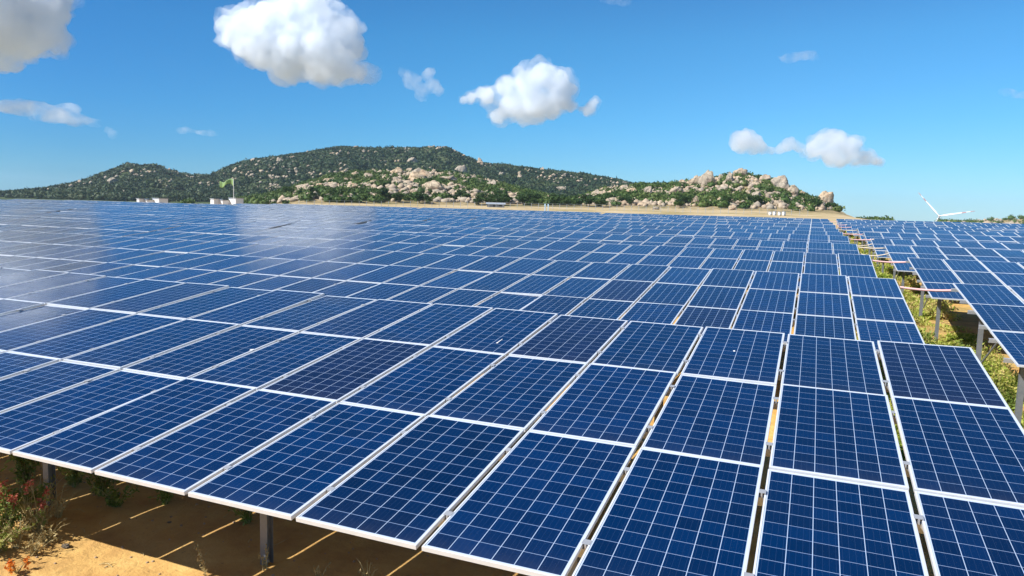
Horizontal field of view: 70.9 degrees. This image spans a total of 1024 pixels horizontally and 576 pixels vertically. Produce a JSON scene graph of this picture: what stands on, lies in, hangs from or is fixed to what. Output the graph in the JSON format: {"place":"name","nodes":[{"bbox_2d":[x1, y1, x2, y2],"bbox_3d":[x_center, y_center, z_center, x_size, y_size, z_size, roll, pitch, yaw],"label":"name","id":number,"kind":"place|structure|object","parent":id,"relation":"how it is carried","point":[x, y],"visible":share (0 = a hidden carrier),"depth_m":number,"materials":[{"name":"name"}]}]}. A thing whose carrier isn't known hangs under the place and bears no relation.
{"place":"outdoors","nodes":[
{"label":"outdoors","id":0,"kind":"place"},
{"bbox_2d":[0,152,588,203],"bbox_3d":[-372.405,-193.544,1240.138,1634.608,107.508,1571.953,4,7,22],"label":"hill","id":1,"kind":"structure","parent":0,"point":[4,198],"depth_m":726.01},
{"bbox_2d":[0,145,634,201],"bbox_3d":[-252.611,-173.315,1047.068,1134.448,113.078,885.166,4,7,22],"label":"forest","id":2,"kind":"object","parent":1,"relation":"on","point":[101,187],"visible":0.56,"depth_m":953.41,"materials":[{"name":"green plant"}]},
{"bbox_2d":[47,145,626,192],"bbox_3d":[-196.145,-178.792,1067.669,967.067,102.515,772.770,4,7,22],"label":"loose rocks","id":3,"kind":"object","parent":1,"relation":"on","point":[252,174],"visible":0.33,"depth_m":938.36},
{"bbox_2d":[455,165,466,172],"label":"boulder","id":4,"kind":"object","parent":1,"relation":"on","point":[463,168],"visible":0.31,"depth_m":971.78,"materials":[{"name":"stone"}]},
{"bbox_2d":[277,193,597,207],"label":"hill","id":5,"kind":"structure","parent":0,"point":[402,201],"depth_m":327.30,"materials":[{"name":"soil"}]},
{"bbox_2d":[326,188,343,194],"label":"tree","id":6,"kind":"object","parent":5,"relation":"on","point":[335,191],"visible":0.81,"depth_m":326.00,"materials":[{"name":"green plant"}]},
{"bbox_2d":[391,192,405,201],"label":"tree","id":7,"kind":"object","parent":5,"relation":"on","point":[398,196],"visible":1,"depth_m":326.25,"materials":[{"name":"green plant"}]},
{"bbox_2d":[414,191,424,202],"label":"tree","id":8,"kind":"object","parent":5,"relation":"on","point":[419,197],"visible":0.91,"depth_m":325.61,"materials":[{"name":"green plant"}]},
{"bbox_2d":[408,169,431,181],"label":"boulder","id":9,"kind":"object","parent":5,"relation":"on","point":[422,173],"visible":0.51,"depth_m":429.23,"materials":[{"name":"stone"}]},
{"bbox_2d":[421,180,446,190],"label":"boulder","id":10,"kind":"object","parent":5,"relation":"on","point":[432,184],"visible":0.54,"depth_m":374.67,"materials":[{"name":"stone"}]},
{"bbox_2d":[264,170,649,205],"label":"loose rocks","id":11,"kind":"object","parent":5,"relation":"on","point":[401,186],"visible":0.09,"depth_m":377.01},
{"bbox_2d":[515,194,528,202],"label":"tree","id":12,"kind":"object","parent":5,"relation":"on","point":[522,199],"visible":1,"depth_m":332.60,"materials":[{"name":"green plant"}]},
{"bbox_2d":[523,191,540,198],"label":"tree","id":13,"kind":"object","parent":5,"relation":"on","point":[531,195],"visible":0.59,"depth_m":346.20,"materials":[{"name":"green plant"}]},
{"bbox_2d":[550,193,564,205],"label":"tree","id":14,"kind":"object","parent":5,"relation":"on","point":[555,198],"visible":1,"depth_m":337.04,"materials":[{"name":"green plant"}]},
{"bbox_2d":[581,193,593,205],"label":"tree","id":15,"kind":"object","parent":5,"relation":"on","point":[586,199],"visible":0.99,"depth_m":344.98,"materials":[{"name":"green plant"}]},
{"bbox_2d":[594,199,608,205],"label":"tree","id":16,"kind":"object","parent":5,"relation":"on","point":[601,201],"visible":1,"depth_m":336.03,"materials":[{"name":"green plant"}]},
{"bbox_2d":[180,168,1023,223],"bbox_3d":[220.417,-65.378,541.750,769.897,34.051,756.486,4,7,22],"label":"scrub","id":17,"kind":"object","parent":5,"relation":"on","point":[708,198],"visible":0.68,"depth_m":385.75,"materials":[{"name":"green plant"}]},
{"bbox_2d":[0,203,1023,575],"bbox_3d":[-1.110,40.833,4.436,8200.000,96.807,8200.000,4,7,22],"label":"ground","id":18,"kind":"structure","parent":0,"point":[142,539],"depth_m":7.34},
{"bbox_2d":[0,505,25,532],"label":"weed plant","id":19,"kind":"object","parent":18,"relation":"on","point":[19,517],"visible":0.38,"depth_m":7.08,"materials":[{"name":"green plant"}]},
{"bbox_2d":[0,480,28,535],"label":"weed plant","id":20,"kind":"object","parent":18,"relation":"on","point":[10,500],"visible":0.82,"depth_m":7.05,"materials":[{"name":"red plant"}]},
{"bbox_2d":[0,517,28,548],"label":"weed plant","id":21,"kind":"object","parent":18,"relation":"on","point":[18,541],"visible":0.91,"depth_m":6.90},
{"bbox_2d":[3,556,30,574],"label":"weed plant","id":22,"kind":"object","parent":18,"relation":"on","point":[11,566],"visible":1,"depth_m":6.49,"materials":[{"name":"orange plant"}]},
{"bbox_2d":[0,520,35,551],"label":"weed plant","id":23,"kind":"object","parent":18,"relation":"on","point":[3,542],"visible":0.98,"depth_m":6.85,"materials":[{"name":"green plant"}]},
{"bbox_2d":[0,453,39,481],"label":"weed plant","id":24,"kind":"object","parent":18,"relation":"on","point":[22,464],"visible":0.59,"depth_m":8.63,"materials":[{"name":"green plant"}]},
{"bbox_2d":[0,474,54,516],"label":"weed plant","id":25,"kind":"object","parent":18,"relation":"on","point":[41,489],"visible":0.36,"depth_m":7.60,"materials":[{"name":"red plant"}]},
{"bbox_2d":[0,486,54,526],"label":"weed plant","id":26,"kind":"object","parent":18,"relation":"on","point":[26,513],"visible":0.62,"depth_m":7.30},
{"bbox_2d":[11,533,57,555],"bbox_3d":[-4.523,2.447,6.847,0.330,0.218,0.238,2,6,2],"label":"weed plant","id":27,"kind":"object","parent":18,"relation":"on","point":[36,550],"visible":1,"depth_m":6.81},
{"bbox_2d":[0,500,71,532],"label":"weed plant","id":28,"kind":"object","parent":18,"relation":"on","point":[49,515],"visible":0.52,"depth_m":7.30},
{"bbox_2d":[0,206,75,212],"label":"solar table","id":29,"kind":"object","parent":18,"relation":"on","point":[29,209],"visible":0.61,"depth_m":64.75,"materials":[{"name":"glass"}]},
{"bbox_2d":[26,474,55,535],"bbox_3d":[-4.708,2.184,7.177,0.309,0.658,0.162,0,6,-11],"label":"weed plant","id":30,"kind":"object","parent":18,"relation":"on","point":[41,505],"visible":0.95,"depth_m":7.17,"materials":[{"name":"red plant"}]},
{"bbox_2d":[18,473,67,510],"bbox_3d":[-5.050,2.236,7.765,0.481,0.422,0.435,4,7,22],"label":"weed plant","id":31,"kind":"object","parent":18,"relation":"on","point":[44,488],"visible":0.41,"depth_m":7.76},
{"bbox_2d":[20,518,67,542],"bbox_3d":[-4.611,2.410,7.074,0.488,0.246,0.404,4,7,22],"label":"weed plant","id":32,"kind":"object","parent":18,"relation":"on","point":[35,537],"visible":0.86,"depth_m":7.08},
{"bbox_2d":[0,199,97,204],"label":"solar table","id":33,"kind":"object","parent":18,"relation":"on","point":[53,202],"visible":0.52,"depth_m":102.80,"materials":[{"name":"glass"}]},
{"bbox_2d":[37,483,78,518],"bbox_3d":[-4.855,2.269,7.725,0.405,0.398,0.333,-1,7,-23],"label":"weed plant","id":34,"kind":"object","parent":18,"relation":"on","point":[58,514],"visible":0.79,"depth_m":7.68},
{"bbox_2d":[57,466,86,487],"bbox_3d":[-5.185,2.113,8.538,0.553,0.563,0.519,-4,8,-41],"label":"weed plant","id":35,"kind":"object","parent":18,"relation":"on","point":[73,480],"visible":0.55,"depth_m":8.49,"materials":[{"name":"green plant"}]},
{"bbox_2d":[0,203,156,212],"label":"solar table","id":36,"kind":"object","parent":18,"relation":"on","point":[112,208],"visible":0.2,"depth_m":75.67,"materials":[{"name":"glass"}]},
{"bbox_2d":[10,199,147,204],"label":"solar table","id":37,"kind":"object","parent":18,"relation":"on","point":[84,201],"visible":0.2,"depth_m":113.28,"materials":[{"name":"glass"}]},
{"bbox_2d":[0,217,178,236],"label":"solar table","id":38,"kind":"object","parent":18,"relation":"on","point":[75,227],"visible":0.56,"depth_m":36.94,"materials":[{"name":"glass"}]},
{"bbox_2d":[76,471,119,494],"bbox_3d":[-4.736,2.187,8.388,0.496,0.480,0.465,1,6,-8],"label":"weed plant","id":39,"kind":"object","parent":18,"relation":"on","point":[100,482],"visible":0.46,"depth_m":8.31,"materials":[{"name":"green plant"}]},
{"bbox_2d":[90,482,139,506],"bbox_3d":[-4.429,2.307,8.007,0.558,0.319,0.364,4,7,22],"label":"weed plant","id":40,"kind":"object","parent":18,"relation":"on","point":[113,499],"visible":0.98,"depth_m":7.98,"materials":[{"name":"green plant"}]},
{"bbox_2d":[27,203,222,210],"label":"solar table","id":41,"kind":"object","parent":18,"relation":"on","point":[125,206],"visible":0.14,"depth_m":85.98,"materials":[{"name":"glass"}]},
{"bbox_2d":[71,200,188,203],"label":"solar table","id":42,"kind":"object","parent":18,"relation":"on","point":[139,202],"visible":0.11,"depth_m":121.22,"materials":[{"name":"glass"}]},
{"bbox_2d":[0,211,295,229],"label":"solar table","id":43,"kind":"object","parent":18,"relation":"on","point":[180,222],"visible":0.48,"depth_m":47.50,"materials":[{"name":"glass"}]},
{"bbox_2d":[147,489,173,504],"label":"weed plant","id":44,"kind":"object","parent":18,"relation":"on","point":[165,498],"visible":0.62,"depth_m":8.08,"materials":[{"name":"green plant"}]},
{"bbox_2d":[153,198,168,202],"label":"white cabinet","id":45,"kind":"object","parent":18,"relation":"on","point":[160,200],"visible":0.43,"depth_m":131.44,"materials":[{"name":"metal"}]},
{"bbox_2d":[87,203,276,209],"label":"solar table","id":46,"kind":"object","parent":18,"relation":"on","point":[178,206],"visible":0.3,"depth_m":93.39,"materials":[{"name":"glass"}]},
{"bbox_2d":[194,542,207,575],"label":"weed plant","id":47,"kind":"object","parent":18,"relation":"on","point":[203,566],"visible":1,"depth_m":6.61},
{"bbox_2d":[51,208,373,227],"bbox_3d":[-25.511,-4.830,56.079,30.998,2.070,5.861,4,7,22],"label":"solar table","id":48,"kind":"object","parent":18,"relation":"on","point":[283,218],"visible":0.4,"depth_m":56.38,"materials":[{"name":"glass"}]},
{"bbox_2d":[6,488,430,575],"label":"twigs","id":49,"kind":"object","parent":18,"relation":"on","point":[142,552],"visible":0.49,"depth_m":7.20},
{"bbox_2d":[220,178,233,203],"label":"flag pole","id":50,"kind":"object","parent":18,"relation":"on","point":[228,181],"visible":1,"depth_m":134.25,"materials":[{"name":"fabric"}]},
{"bbox_2d":[150,203,320,209],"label":"solar table","id":51,"kind":"object","parent":18,"relation":"on","point":[233,206],"visible":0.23,"depth_m":101.72,"materials":[{"name":"glass"}]},
{"bbox_2d":[229,198,243,204],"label":"white cabinet","id":52,"kind":"object","parent":18,"relation":"on","point":[238,200],"visible":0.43,"depth_m":136.67,"materials":[{"name":"metal"}]},
{"bbox_2d":[227,507,252,525],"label":"weed plant","id":53,"kind":"object","parent":18,"relation":"on","point":[246,518],"visible":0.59,"depth_m":7.65,"materials":[{"name":"green plant"}]},
{"bbox_2d":[258,544,268,570],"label":"weed plant","id":54,"kind":"object","parent":18,"relation":"on","point":[265,560],"visible":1,"depth_m":6.72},
{"bbox_2d":[203,204,359,208],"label":"solar table","id":55,"kind":"object","parent":18,"relation":"on","point":[285,206],"visible":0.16,"depth_m":109.70,"materials":[{"name":"glass"}]},
{"bbox_2d":[150,209,431,223],"bbox_3d":[-22.115,-5.720,64.151,30.998,2.055,5.860,4,7,22],"label":"solar table","id":56,"kind":"object","parent":18,"relation":"on","point":[375,218],"visible":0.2,"depth_m":64.66,"materials":[{"name":"glass"}]},
{"bbox_2d":[6,462,592,575],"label":"pebbles","id":57,"kind":"object","parent":18,"relation":"on","point":[185,543],"visible":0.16,"depth_m":7.28,"materials":[{"name":"stone"}]},
{"bbox_2d":[232,203,389,208],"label":"solar table","id":58,"kind":"object","parent":18,"relation":"on","point":[316,206],"visible":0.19,"depth_m":117.46,"materials":[{"name":"glass"}]},
{"bbox_2d":[276,204,416,208],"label":"solar table","id":59,"kind":"object","parent":18,"relation":"on","point":[351,206],"visible":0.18,"depth_m":125.20,"materials":[{"name":"glass"}]},
{"bbox_2d":[220,209,475,220],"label":"solar table","id":60,"kind":"object","parent":18,"relation":"on","point":[434,217],"visible":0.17,"depth_m":73.04,"materials":[{"name":"glass"}]},
{"bbox_2d":[357,559,376,575],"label":"weed plant","id":61,"kind":"object","parent":18,"relation":"on","point":[363,572],"visible":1,"depth_m":6.54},
{"bbox_2d":[273,208,512,219],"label":"solar table","id":62,"kind":"object","parent":18,"relation":"on","point":[477,216],"visible":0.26,"depth_m":81.12,"materials":[{"name":"glass"}]},
{"bbox_2d":[324,208,539,217],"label":"solar table","id":63,"kind":"object","parent":18,"relation":"on","point":[435,212],"visible":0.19,"depth_m":89.50,"materials":[{"name":"glass"}]},
{"bbox_2d":[0,230,924,361],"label":"solar table","id":64,"kind":"object","parent":18,"relation":"on","point":[881,312],"visible":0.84,"depth_m":17.19,"materials":[{"name":"glass"}]},
{"bbox_2d":[367,209,562,215],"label":"solar table","id":65,"kind":"object","parent":18,"relation":"on","point":[469,212],"visible":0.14,"depth_m":97.64,"materials":[{"name":"glass"}]},
{"bbox_2d":[391,208,584,214],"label":"solar table","id":66,"kind":"object","parent":18,"relation":"on","point":[487,211],"visible":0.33,"depth_m":105.95,"materials":[{"name":"glass"}]},
{"bbox_2d":[486,202,505,207],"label":"building","id":67,"kind":"structure","parent":18,"relation":"on","point":[490,204],"depth_m":264.72,"materials":[{"name":"metal"}]},
{"bbox_2d":[124,225,876,289],"bbox_3d":[-3.191,-0.886,27.971,30.997,2.065,5.861,4,7,22],"label":"solar table","id":68,"kind":"object","parent":18,"relation":"on","point":[858,265],"visible":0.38,"depth_m":27.04,"materials":[{"name":"glass"}]},
{"bbox_2d":[419,208,601,214],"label":"solar table","id":69,"kind":"object","parent":18,"relation":"on","point":[586,213],"visible":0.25,"depth_m":114.00,"materials":[{"name":"glass"}]},
{"bbox_2d":[0,266,1023,575],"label":"solar table","id":70,"kind":"object","parent":18,"relation":"on","point":[356,416],"visible":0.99,"depth_m":6.64,"materials":[{"name":"glass"}]},
{"bbox_2d":[306,200,807,215],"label":"wire fence","id":71,"kind":"object","parent":18,"relation":"on","point":[314,202],"visible":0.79,"depth_m":241.75,"materials":[{"name":"metal"}]},
{"bbox_2d":[273,222,858,267],"bbox_3d":[0.225,-1.798,36.033,30.997,2.020,5.861,4,7,22],"label":"solar table","id":72,"kind":"object","parent":18,"relation":"on","point":[774,246],"visible":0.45,"depth_m":35.92,"materials":[{"name":"glass"}]},
{"bbox_2d":[364,220,849,249],"bbox_3d":[3.609,-2.717,44.107,30.995,2.042,5.861,4,7,22],"label":"solar table","id":73,"kind":"object","parent":18,"relation":"on","point":[701,234],"visible":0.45,"depth_m":44.33,"materials":[{"name":"glass"}]},
{"bbox_2d":[431,218,842,241],"bbox_3d":[7.005,-3.601,52.179,31.000,1.996,5.860,4,7,22],"label":"solar table","id":74,"kind":"object","parent":18,"relation":"on","point":[789,232],"visible":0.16,"depth_m":53.12,"materials":[{"name":"glass"}]},
{"bbox_2d":[476,217,838,234],"bbox_3d":[10.390,-4.504,60.255,30.997,1.972,5.860,4,7,22],"label":"solar table","id":75,"kind":"object","parent":18,"relation":"on","point":[687,225],"visible":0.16,"depth_m":61.04,"materials":[{"name":"glass"}]},
{"bbox_2d":[511,215,835,230],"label":"solar table","id":76,"kind":"object","parent":18,"relation":"on","point":[678,221],"visible":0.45,"depth_m":69.08,"materials":[{"name":"glass"}]},
{"bbox_2d":[543,214,832,227],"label":"solar table","id":77,"kind":"object","parent":18,"relation":"on","point":[751,221],"visible":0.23,"depth_m":77.62,"materials":[{"name":"glass"}]},
{"bbox_2d":[569,214,830,228],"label":"solar table","id":78,"kind":"object","parent":18,"relation":"on","point":[702,218],"visible":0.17,"depth_m":86.34,"materials":[{"name":"glass"}]},
{"bbox_2d":[587,214,829,221],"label":"solar table","id":79,"kind":"object","parent":18,"relation":"on","point":[711,217],"visible":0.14,"depth_m":94.09,"materials":[{"name":"glass"}]},
{"bbox_2d":[604,213,827,221],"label":"solar table","id":80,"kind":"object","parent":18,"relation":"on","point":[767,218],"visible":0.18,"depth_m":102.29,"materials":[{"name":"glass"}]},
{"bbox_2d":[918,328,936,340],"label":"bush","id":81,"kind":"object","parent":18,"relation":"on","point":[928,336],"visible":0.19,"depth_m":18.99,"materials":[{"name":"green plant"}]},
{"bbox_2d":[836,219,1023,231],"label":"solar table","id":82,"kind":"object","parent":18,"relation":"on","point":[927,222],"visible":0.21,"depth_m":92.00,"materials":[{"name":"glass"}]},
{"bbox_2d":[838,220,1023,231],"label":"solar table","id":83,"kind":"object","parent":18,"relation":"on","point":[919,223],"visible":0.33,"depth_m":84.39,"materials":[{"name":"glass"}]},
{"bbox_2d":[839,230,1023,466],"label":"weeds","id":84,"kind":"object","parent":18,"relation":"on","point":[992,363],"visible":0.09,"depth_m":21.36,"materials":[{"name":"green plant"}]},
{"bbox_2d":[840,222,1023,235],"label":"solar table","id":85,"kind":"object","parent":18,"relation":"on","point":[843,224],"visible":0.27,"depth_m":76.91,"materials":[{"name":"glass"}]},
{"bbox_2d":[845,224,1023,241],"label":"solar table","id":86,"kind":"object","parent":18,"relation":"on","point":[849,225],"visible":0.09,"depth_m":69.30,"materials":[{"name":"glass"}]},
{"bbox_2d":[851,226,1023,244],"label":"solar table","id":87,"kind":"object","parent":18,"relation":"on","point":[944,229],"visible":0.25,"depth_m":61.27,"materials":[{"name":"glass"}]},
{"bbox_2d":[856,228,1023,250],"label":"solar table","id":88,"kind":"object","parent":18,"relation":"on","point":[915,231],"visible":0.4,"depth_m":53.32,"materials":[{"name":"glass"}]},
{"bbox_2d":[862,232,1023,259],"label":"solar table","id":89,"kind":"object","parent":18,"relation":"on","point":[955,238],"visible":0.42,"depth_m":45.39,"materials":[{"name":"glass"}]},
{"bbox_2d":[919,193,972,221],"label":"wind turbine","id":90,"kind":"object","parent":18,"relation":"on","point":[933,209],"visible":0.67,"depth_m":1060.52,"materials":[{"name":"white paint"}]},
{"bbox_2d":[869,238,1023,272],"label":"solar table","id":91,"kind":"object","parent":18,"relation":"on","point":[878,243],"visible":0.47,"depth_m":37.86,"materials":[{"name":"glass"}]},
{"bbox_2d":[883,245,1023,291],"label":"solar table","id":92,"kind":"object","parent":18,"relation":"on","point":[899,253],"visible":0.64,"depth_m":29.75,"materials":[{"name":"glass"}]},
{"bbox_2d":[944,339,982,353],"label":"bush","id":93,"kind":"object","parent":18,"relation":"on","point":[960,344],"visible":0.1,"depth_m":18.54,"materials":[{"name":"green plant"}]},
{"bbox_2d":[906,258,1023,340],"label":"solar table","id":94,"kind":"object","parent":18,"relation":"on","point":[935,273],"visible":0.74,"depth_m":21.55,"materials":[{"name":"glass"}]},
{"bbox_2d":[951,283,1023,424],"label":"solar table","id":95,"kind":"object","parent":18,"relation":"on","point":[998,310],"visible":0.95,"depth_m":13.68,"materials":[{"name":"glass"}]},
{"bbox_2d":[899,286,950,291],"bbox_3d":[9.260,0.016,16.046,1.536,0.118,0.068,4,7,22],"label":"cable conduit","id":96,"kind":"object","parent":95,"relation":"attached to","point":[931,290],"visible":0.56,"depth_m":16.02,"materials":[{"name":"plastic"}]},
{"bbox_2d":[986,370,1006,391],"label":"bush","id":97,"kind":"object","parent":18,"relation":"on","point":[996,382],"visible":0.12,"depth_m":14.75,"materials":[{"name":"green plant"}]},
{"bbox_2d":[998,385,1023,411],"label":"bush","id":98,"kind":"object","parent":18,"relation":"on","point":[1010,399],"visible":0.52,"depth_m":13.82,"materials":[{"name":"green plant"}]},
{"bbox_2d":[0,0,1023,220],"label":"sky","id":99,"kind":"structure","parent":0,"point":[876,105],"materials":[{"name":"blue"}]},
{"bbox_2d":[576,185,847,215],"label":"hill","id":100,"kind":"structure","parent":0,"point":[827,211],"depth_m":332.75,"materials":[{"name":"soil"}]},
{"bbox_2d":[508,175,835,209],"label":"loose rocks","id":101,"kind":"object","parent":100,"relation":"on","point":[757,204],"visible":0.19,"depth_m":354.44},
{"bbox_2d":[681,195,694,203],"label":"tree","id":102,"kind":"object","parent":100,"relation":"on","point":[686,199],"visible":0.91,"depth_m":347.27,"materials":[{"name":"green plant"}]},
{"bbox_2d":[698,170,715,185],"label":"boulder","id":103,"kind":"object","parent":100,"relation":"on","point":[706,177],"visible":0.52,"depth_m":417.66,"materials":[{"name":"stone"}]},
{"bbox_2d":[720,195,736,201],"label":"tree","id":104,"kind":"object","parent":100,"relation":"on","point":[729,198],"visible":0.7,"depth_m":337.40,"materials":[{"name":"green plant"}]},
{"bbox_2d":[733,168,747,174],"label":"boulder","id":105,"kind":"object","parent":100,"relation":"on","point":[743,171],"visible":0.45,"depth_m":447.23,"materials":[{"name":"stone"}]},
{"bbox_2d":[747,193,760,201],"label":"tree","id":106,"kind":"object","parent":100,"relation":"on","point":[755,197],"visible":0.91,"depth_m":335.64,"materials":[{"name":"green plant"}]},
{"bbox_2d":[771,175,789,189],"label":"boulder","id":107,"kind":"object","parent":100,"relation":"on","point":[781,181],"visible":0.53,"depth_m":395.56,"materials":[{"name":"stone"}]},
{"bbox_2d":[787,185,798,195],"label":"boulder","id":108,"kind":"object","parent":100,"relation":"on","point":[793,190],"visible":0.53,"depth_m":389.14,"materials":[{"name":"stone"}]},
{"bbox_2d":[818,191,833,202],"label":"boulder","id":109,"kind":"object","parent":100,"relation":"on","point":[825,196],"visible":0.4,"depth_m":415.50,"materials":[{"name":"stone"}]},
{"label":"hill","id":110,"kind":"structure","parent":0,"visible":0},
{"bbox_2d":[947,218,1021,223],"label":"loose rocks","id":111,"kind":"object","parent":110,"relation":"on","point":[1000,219],"visible":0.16,"depth_m":677.27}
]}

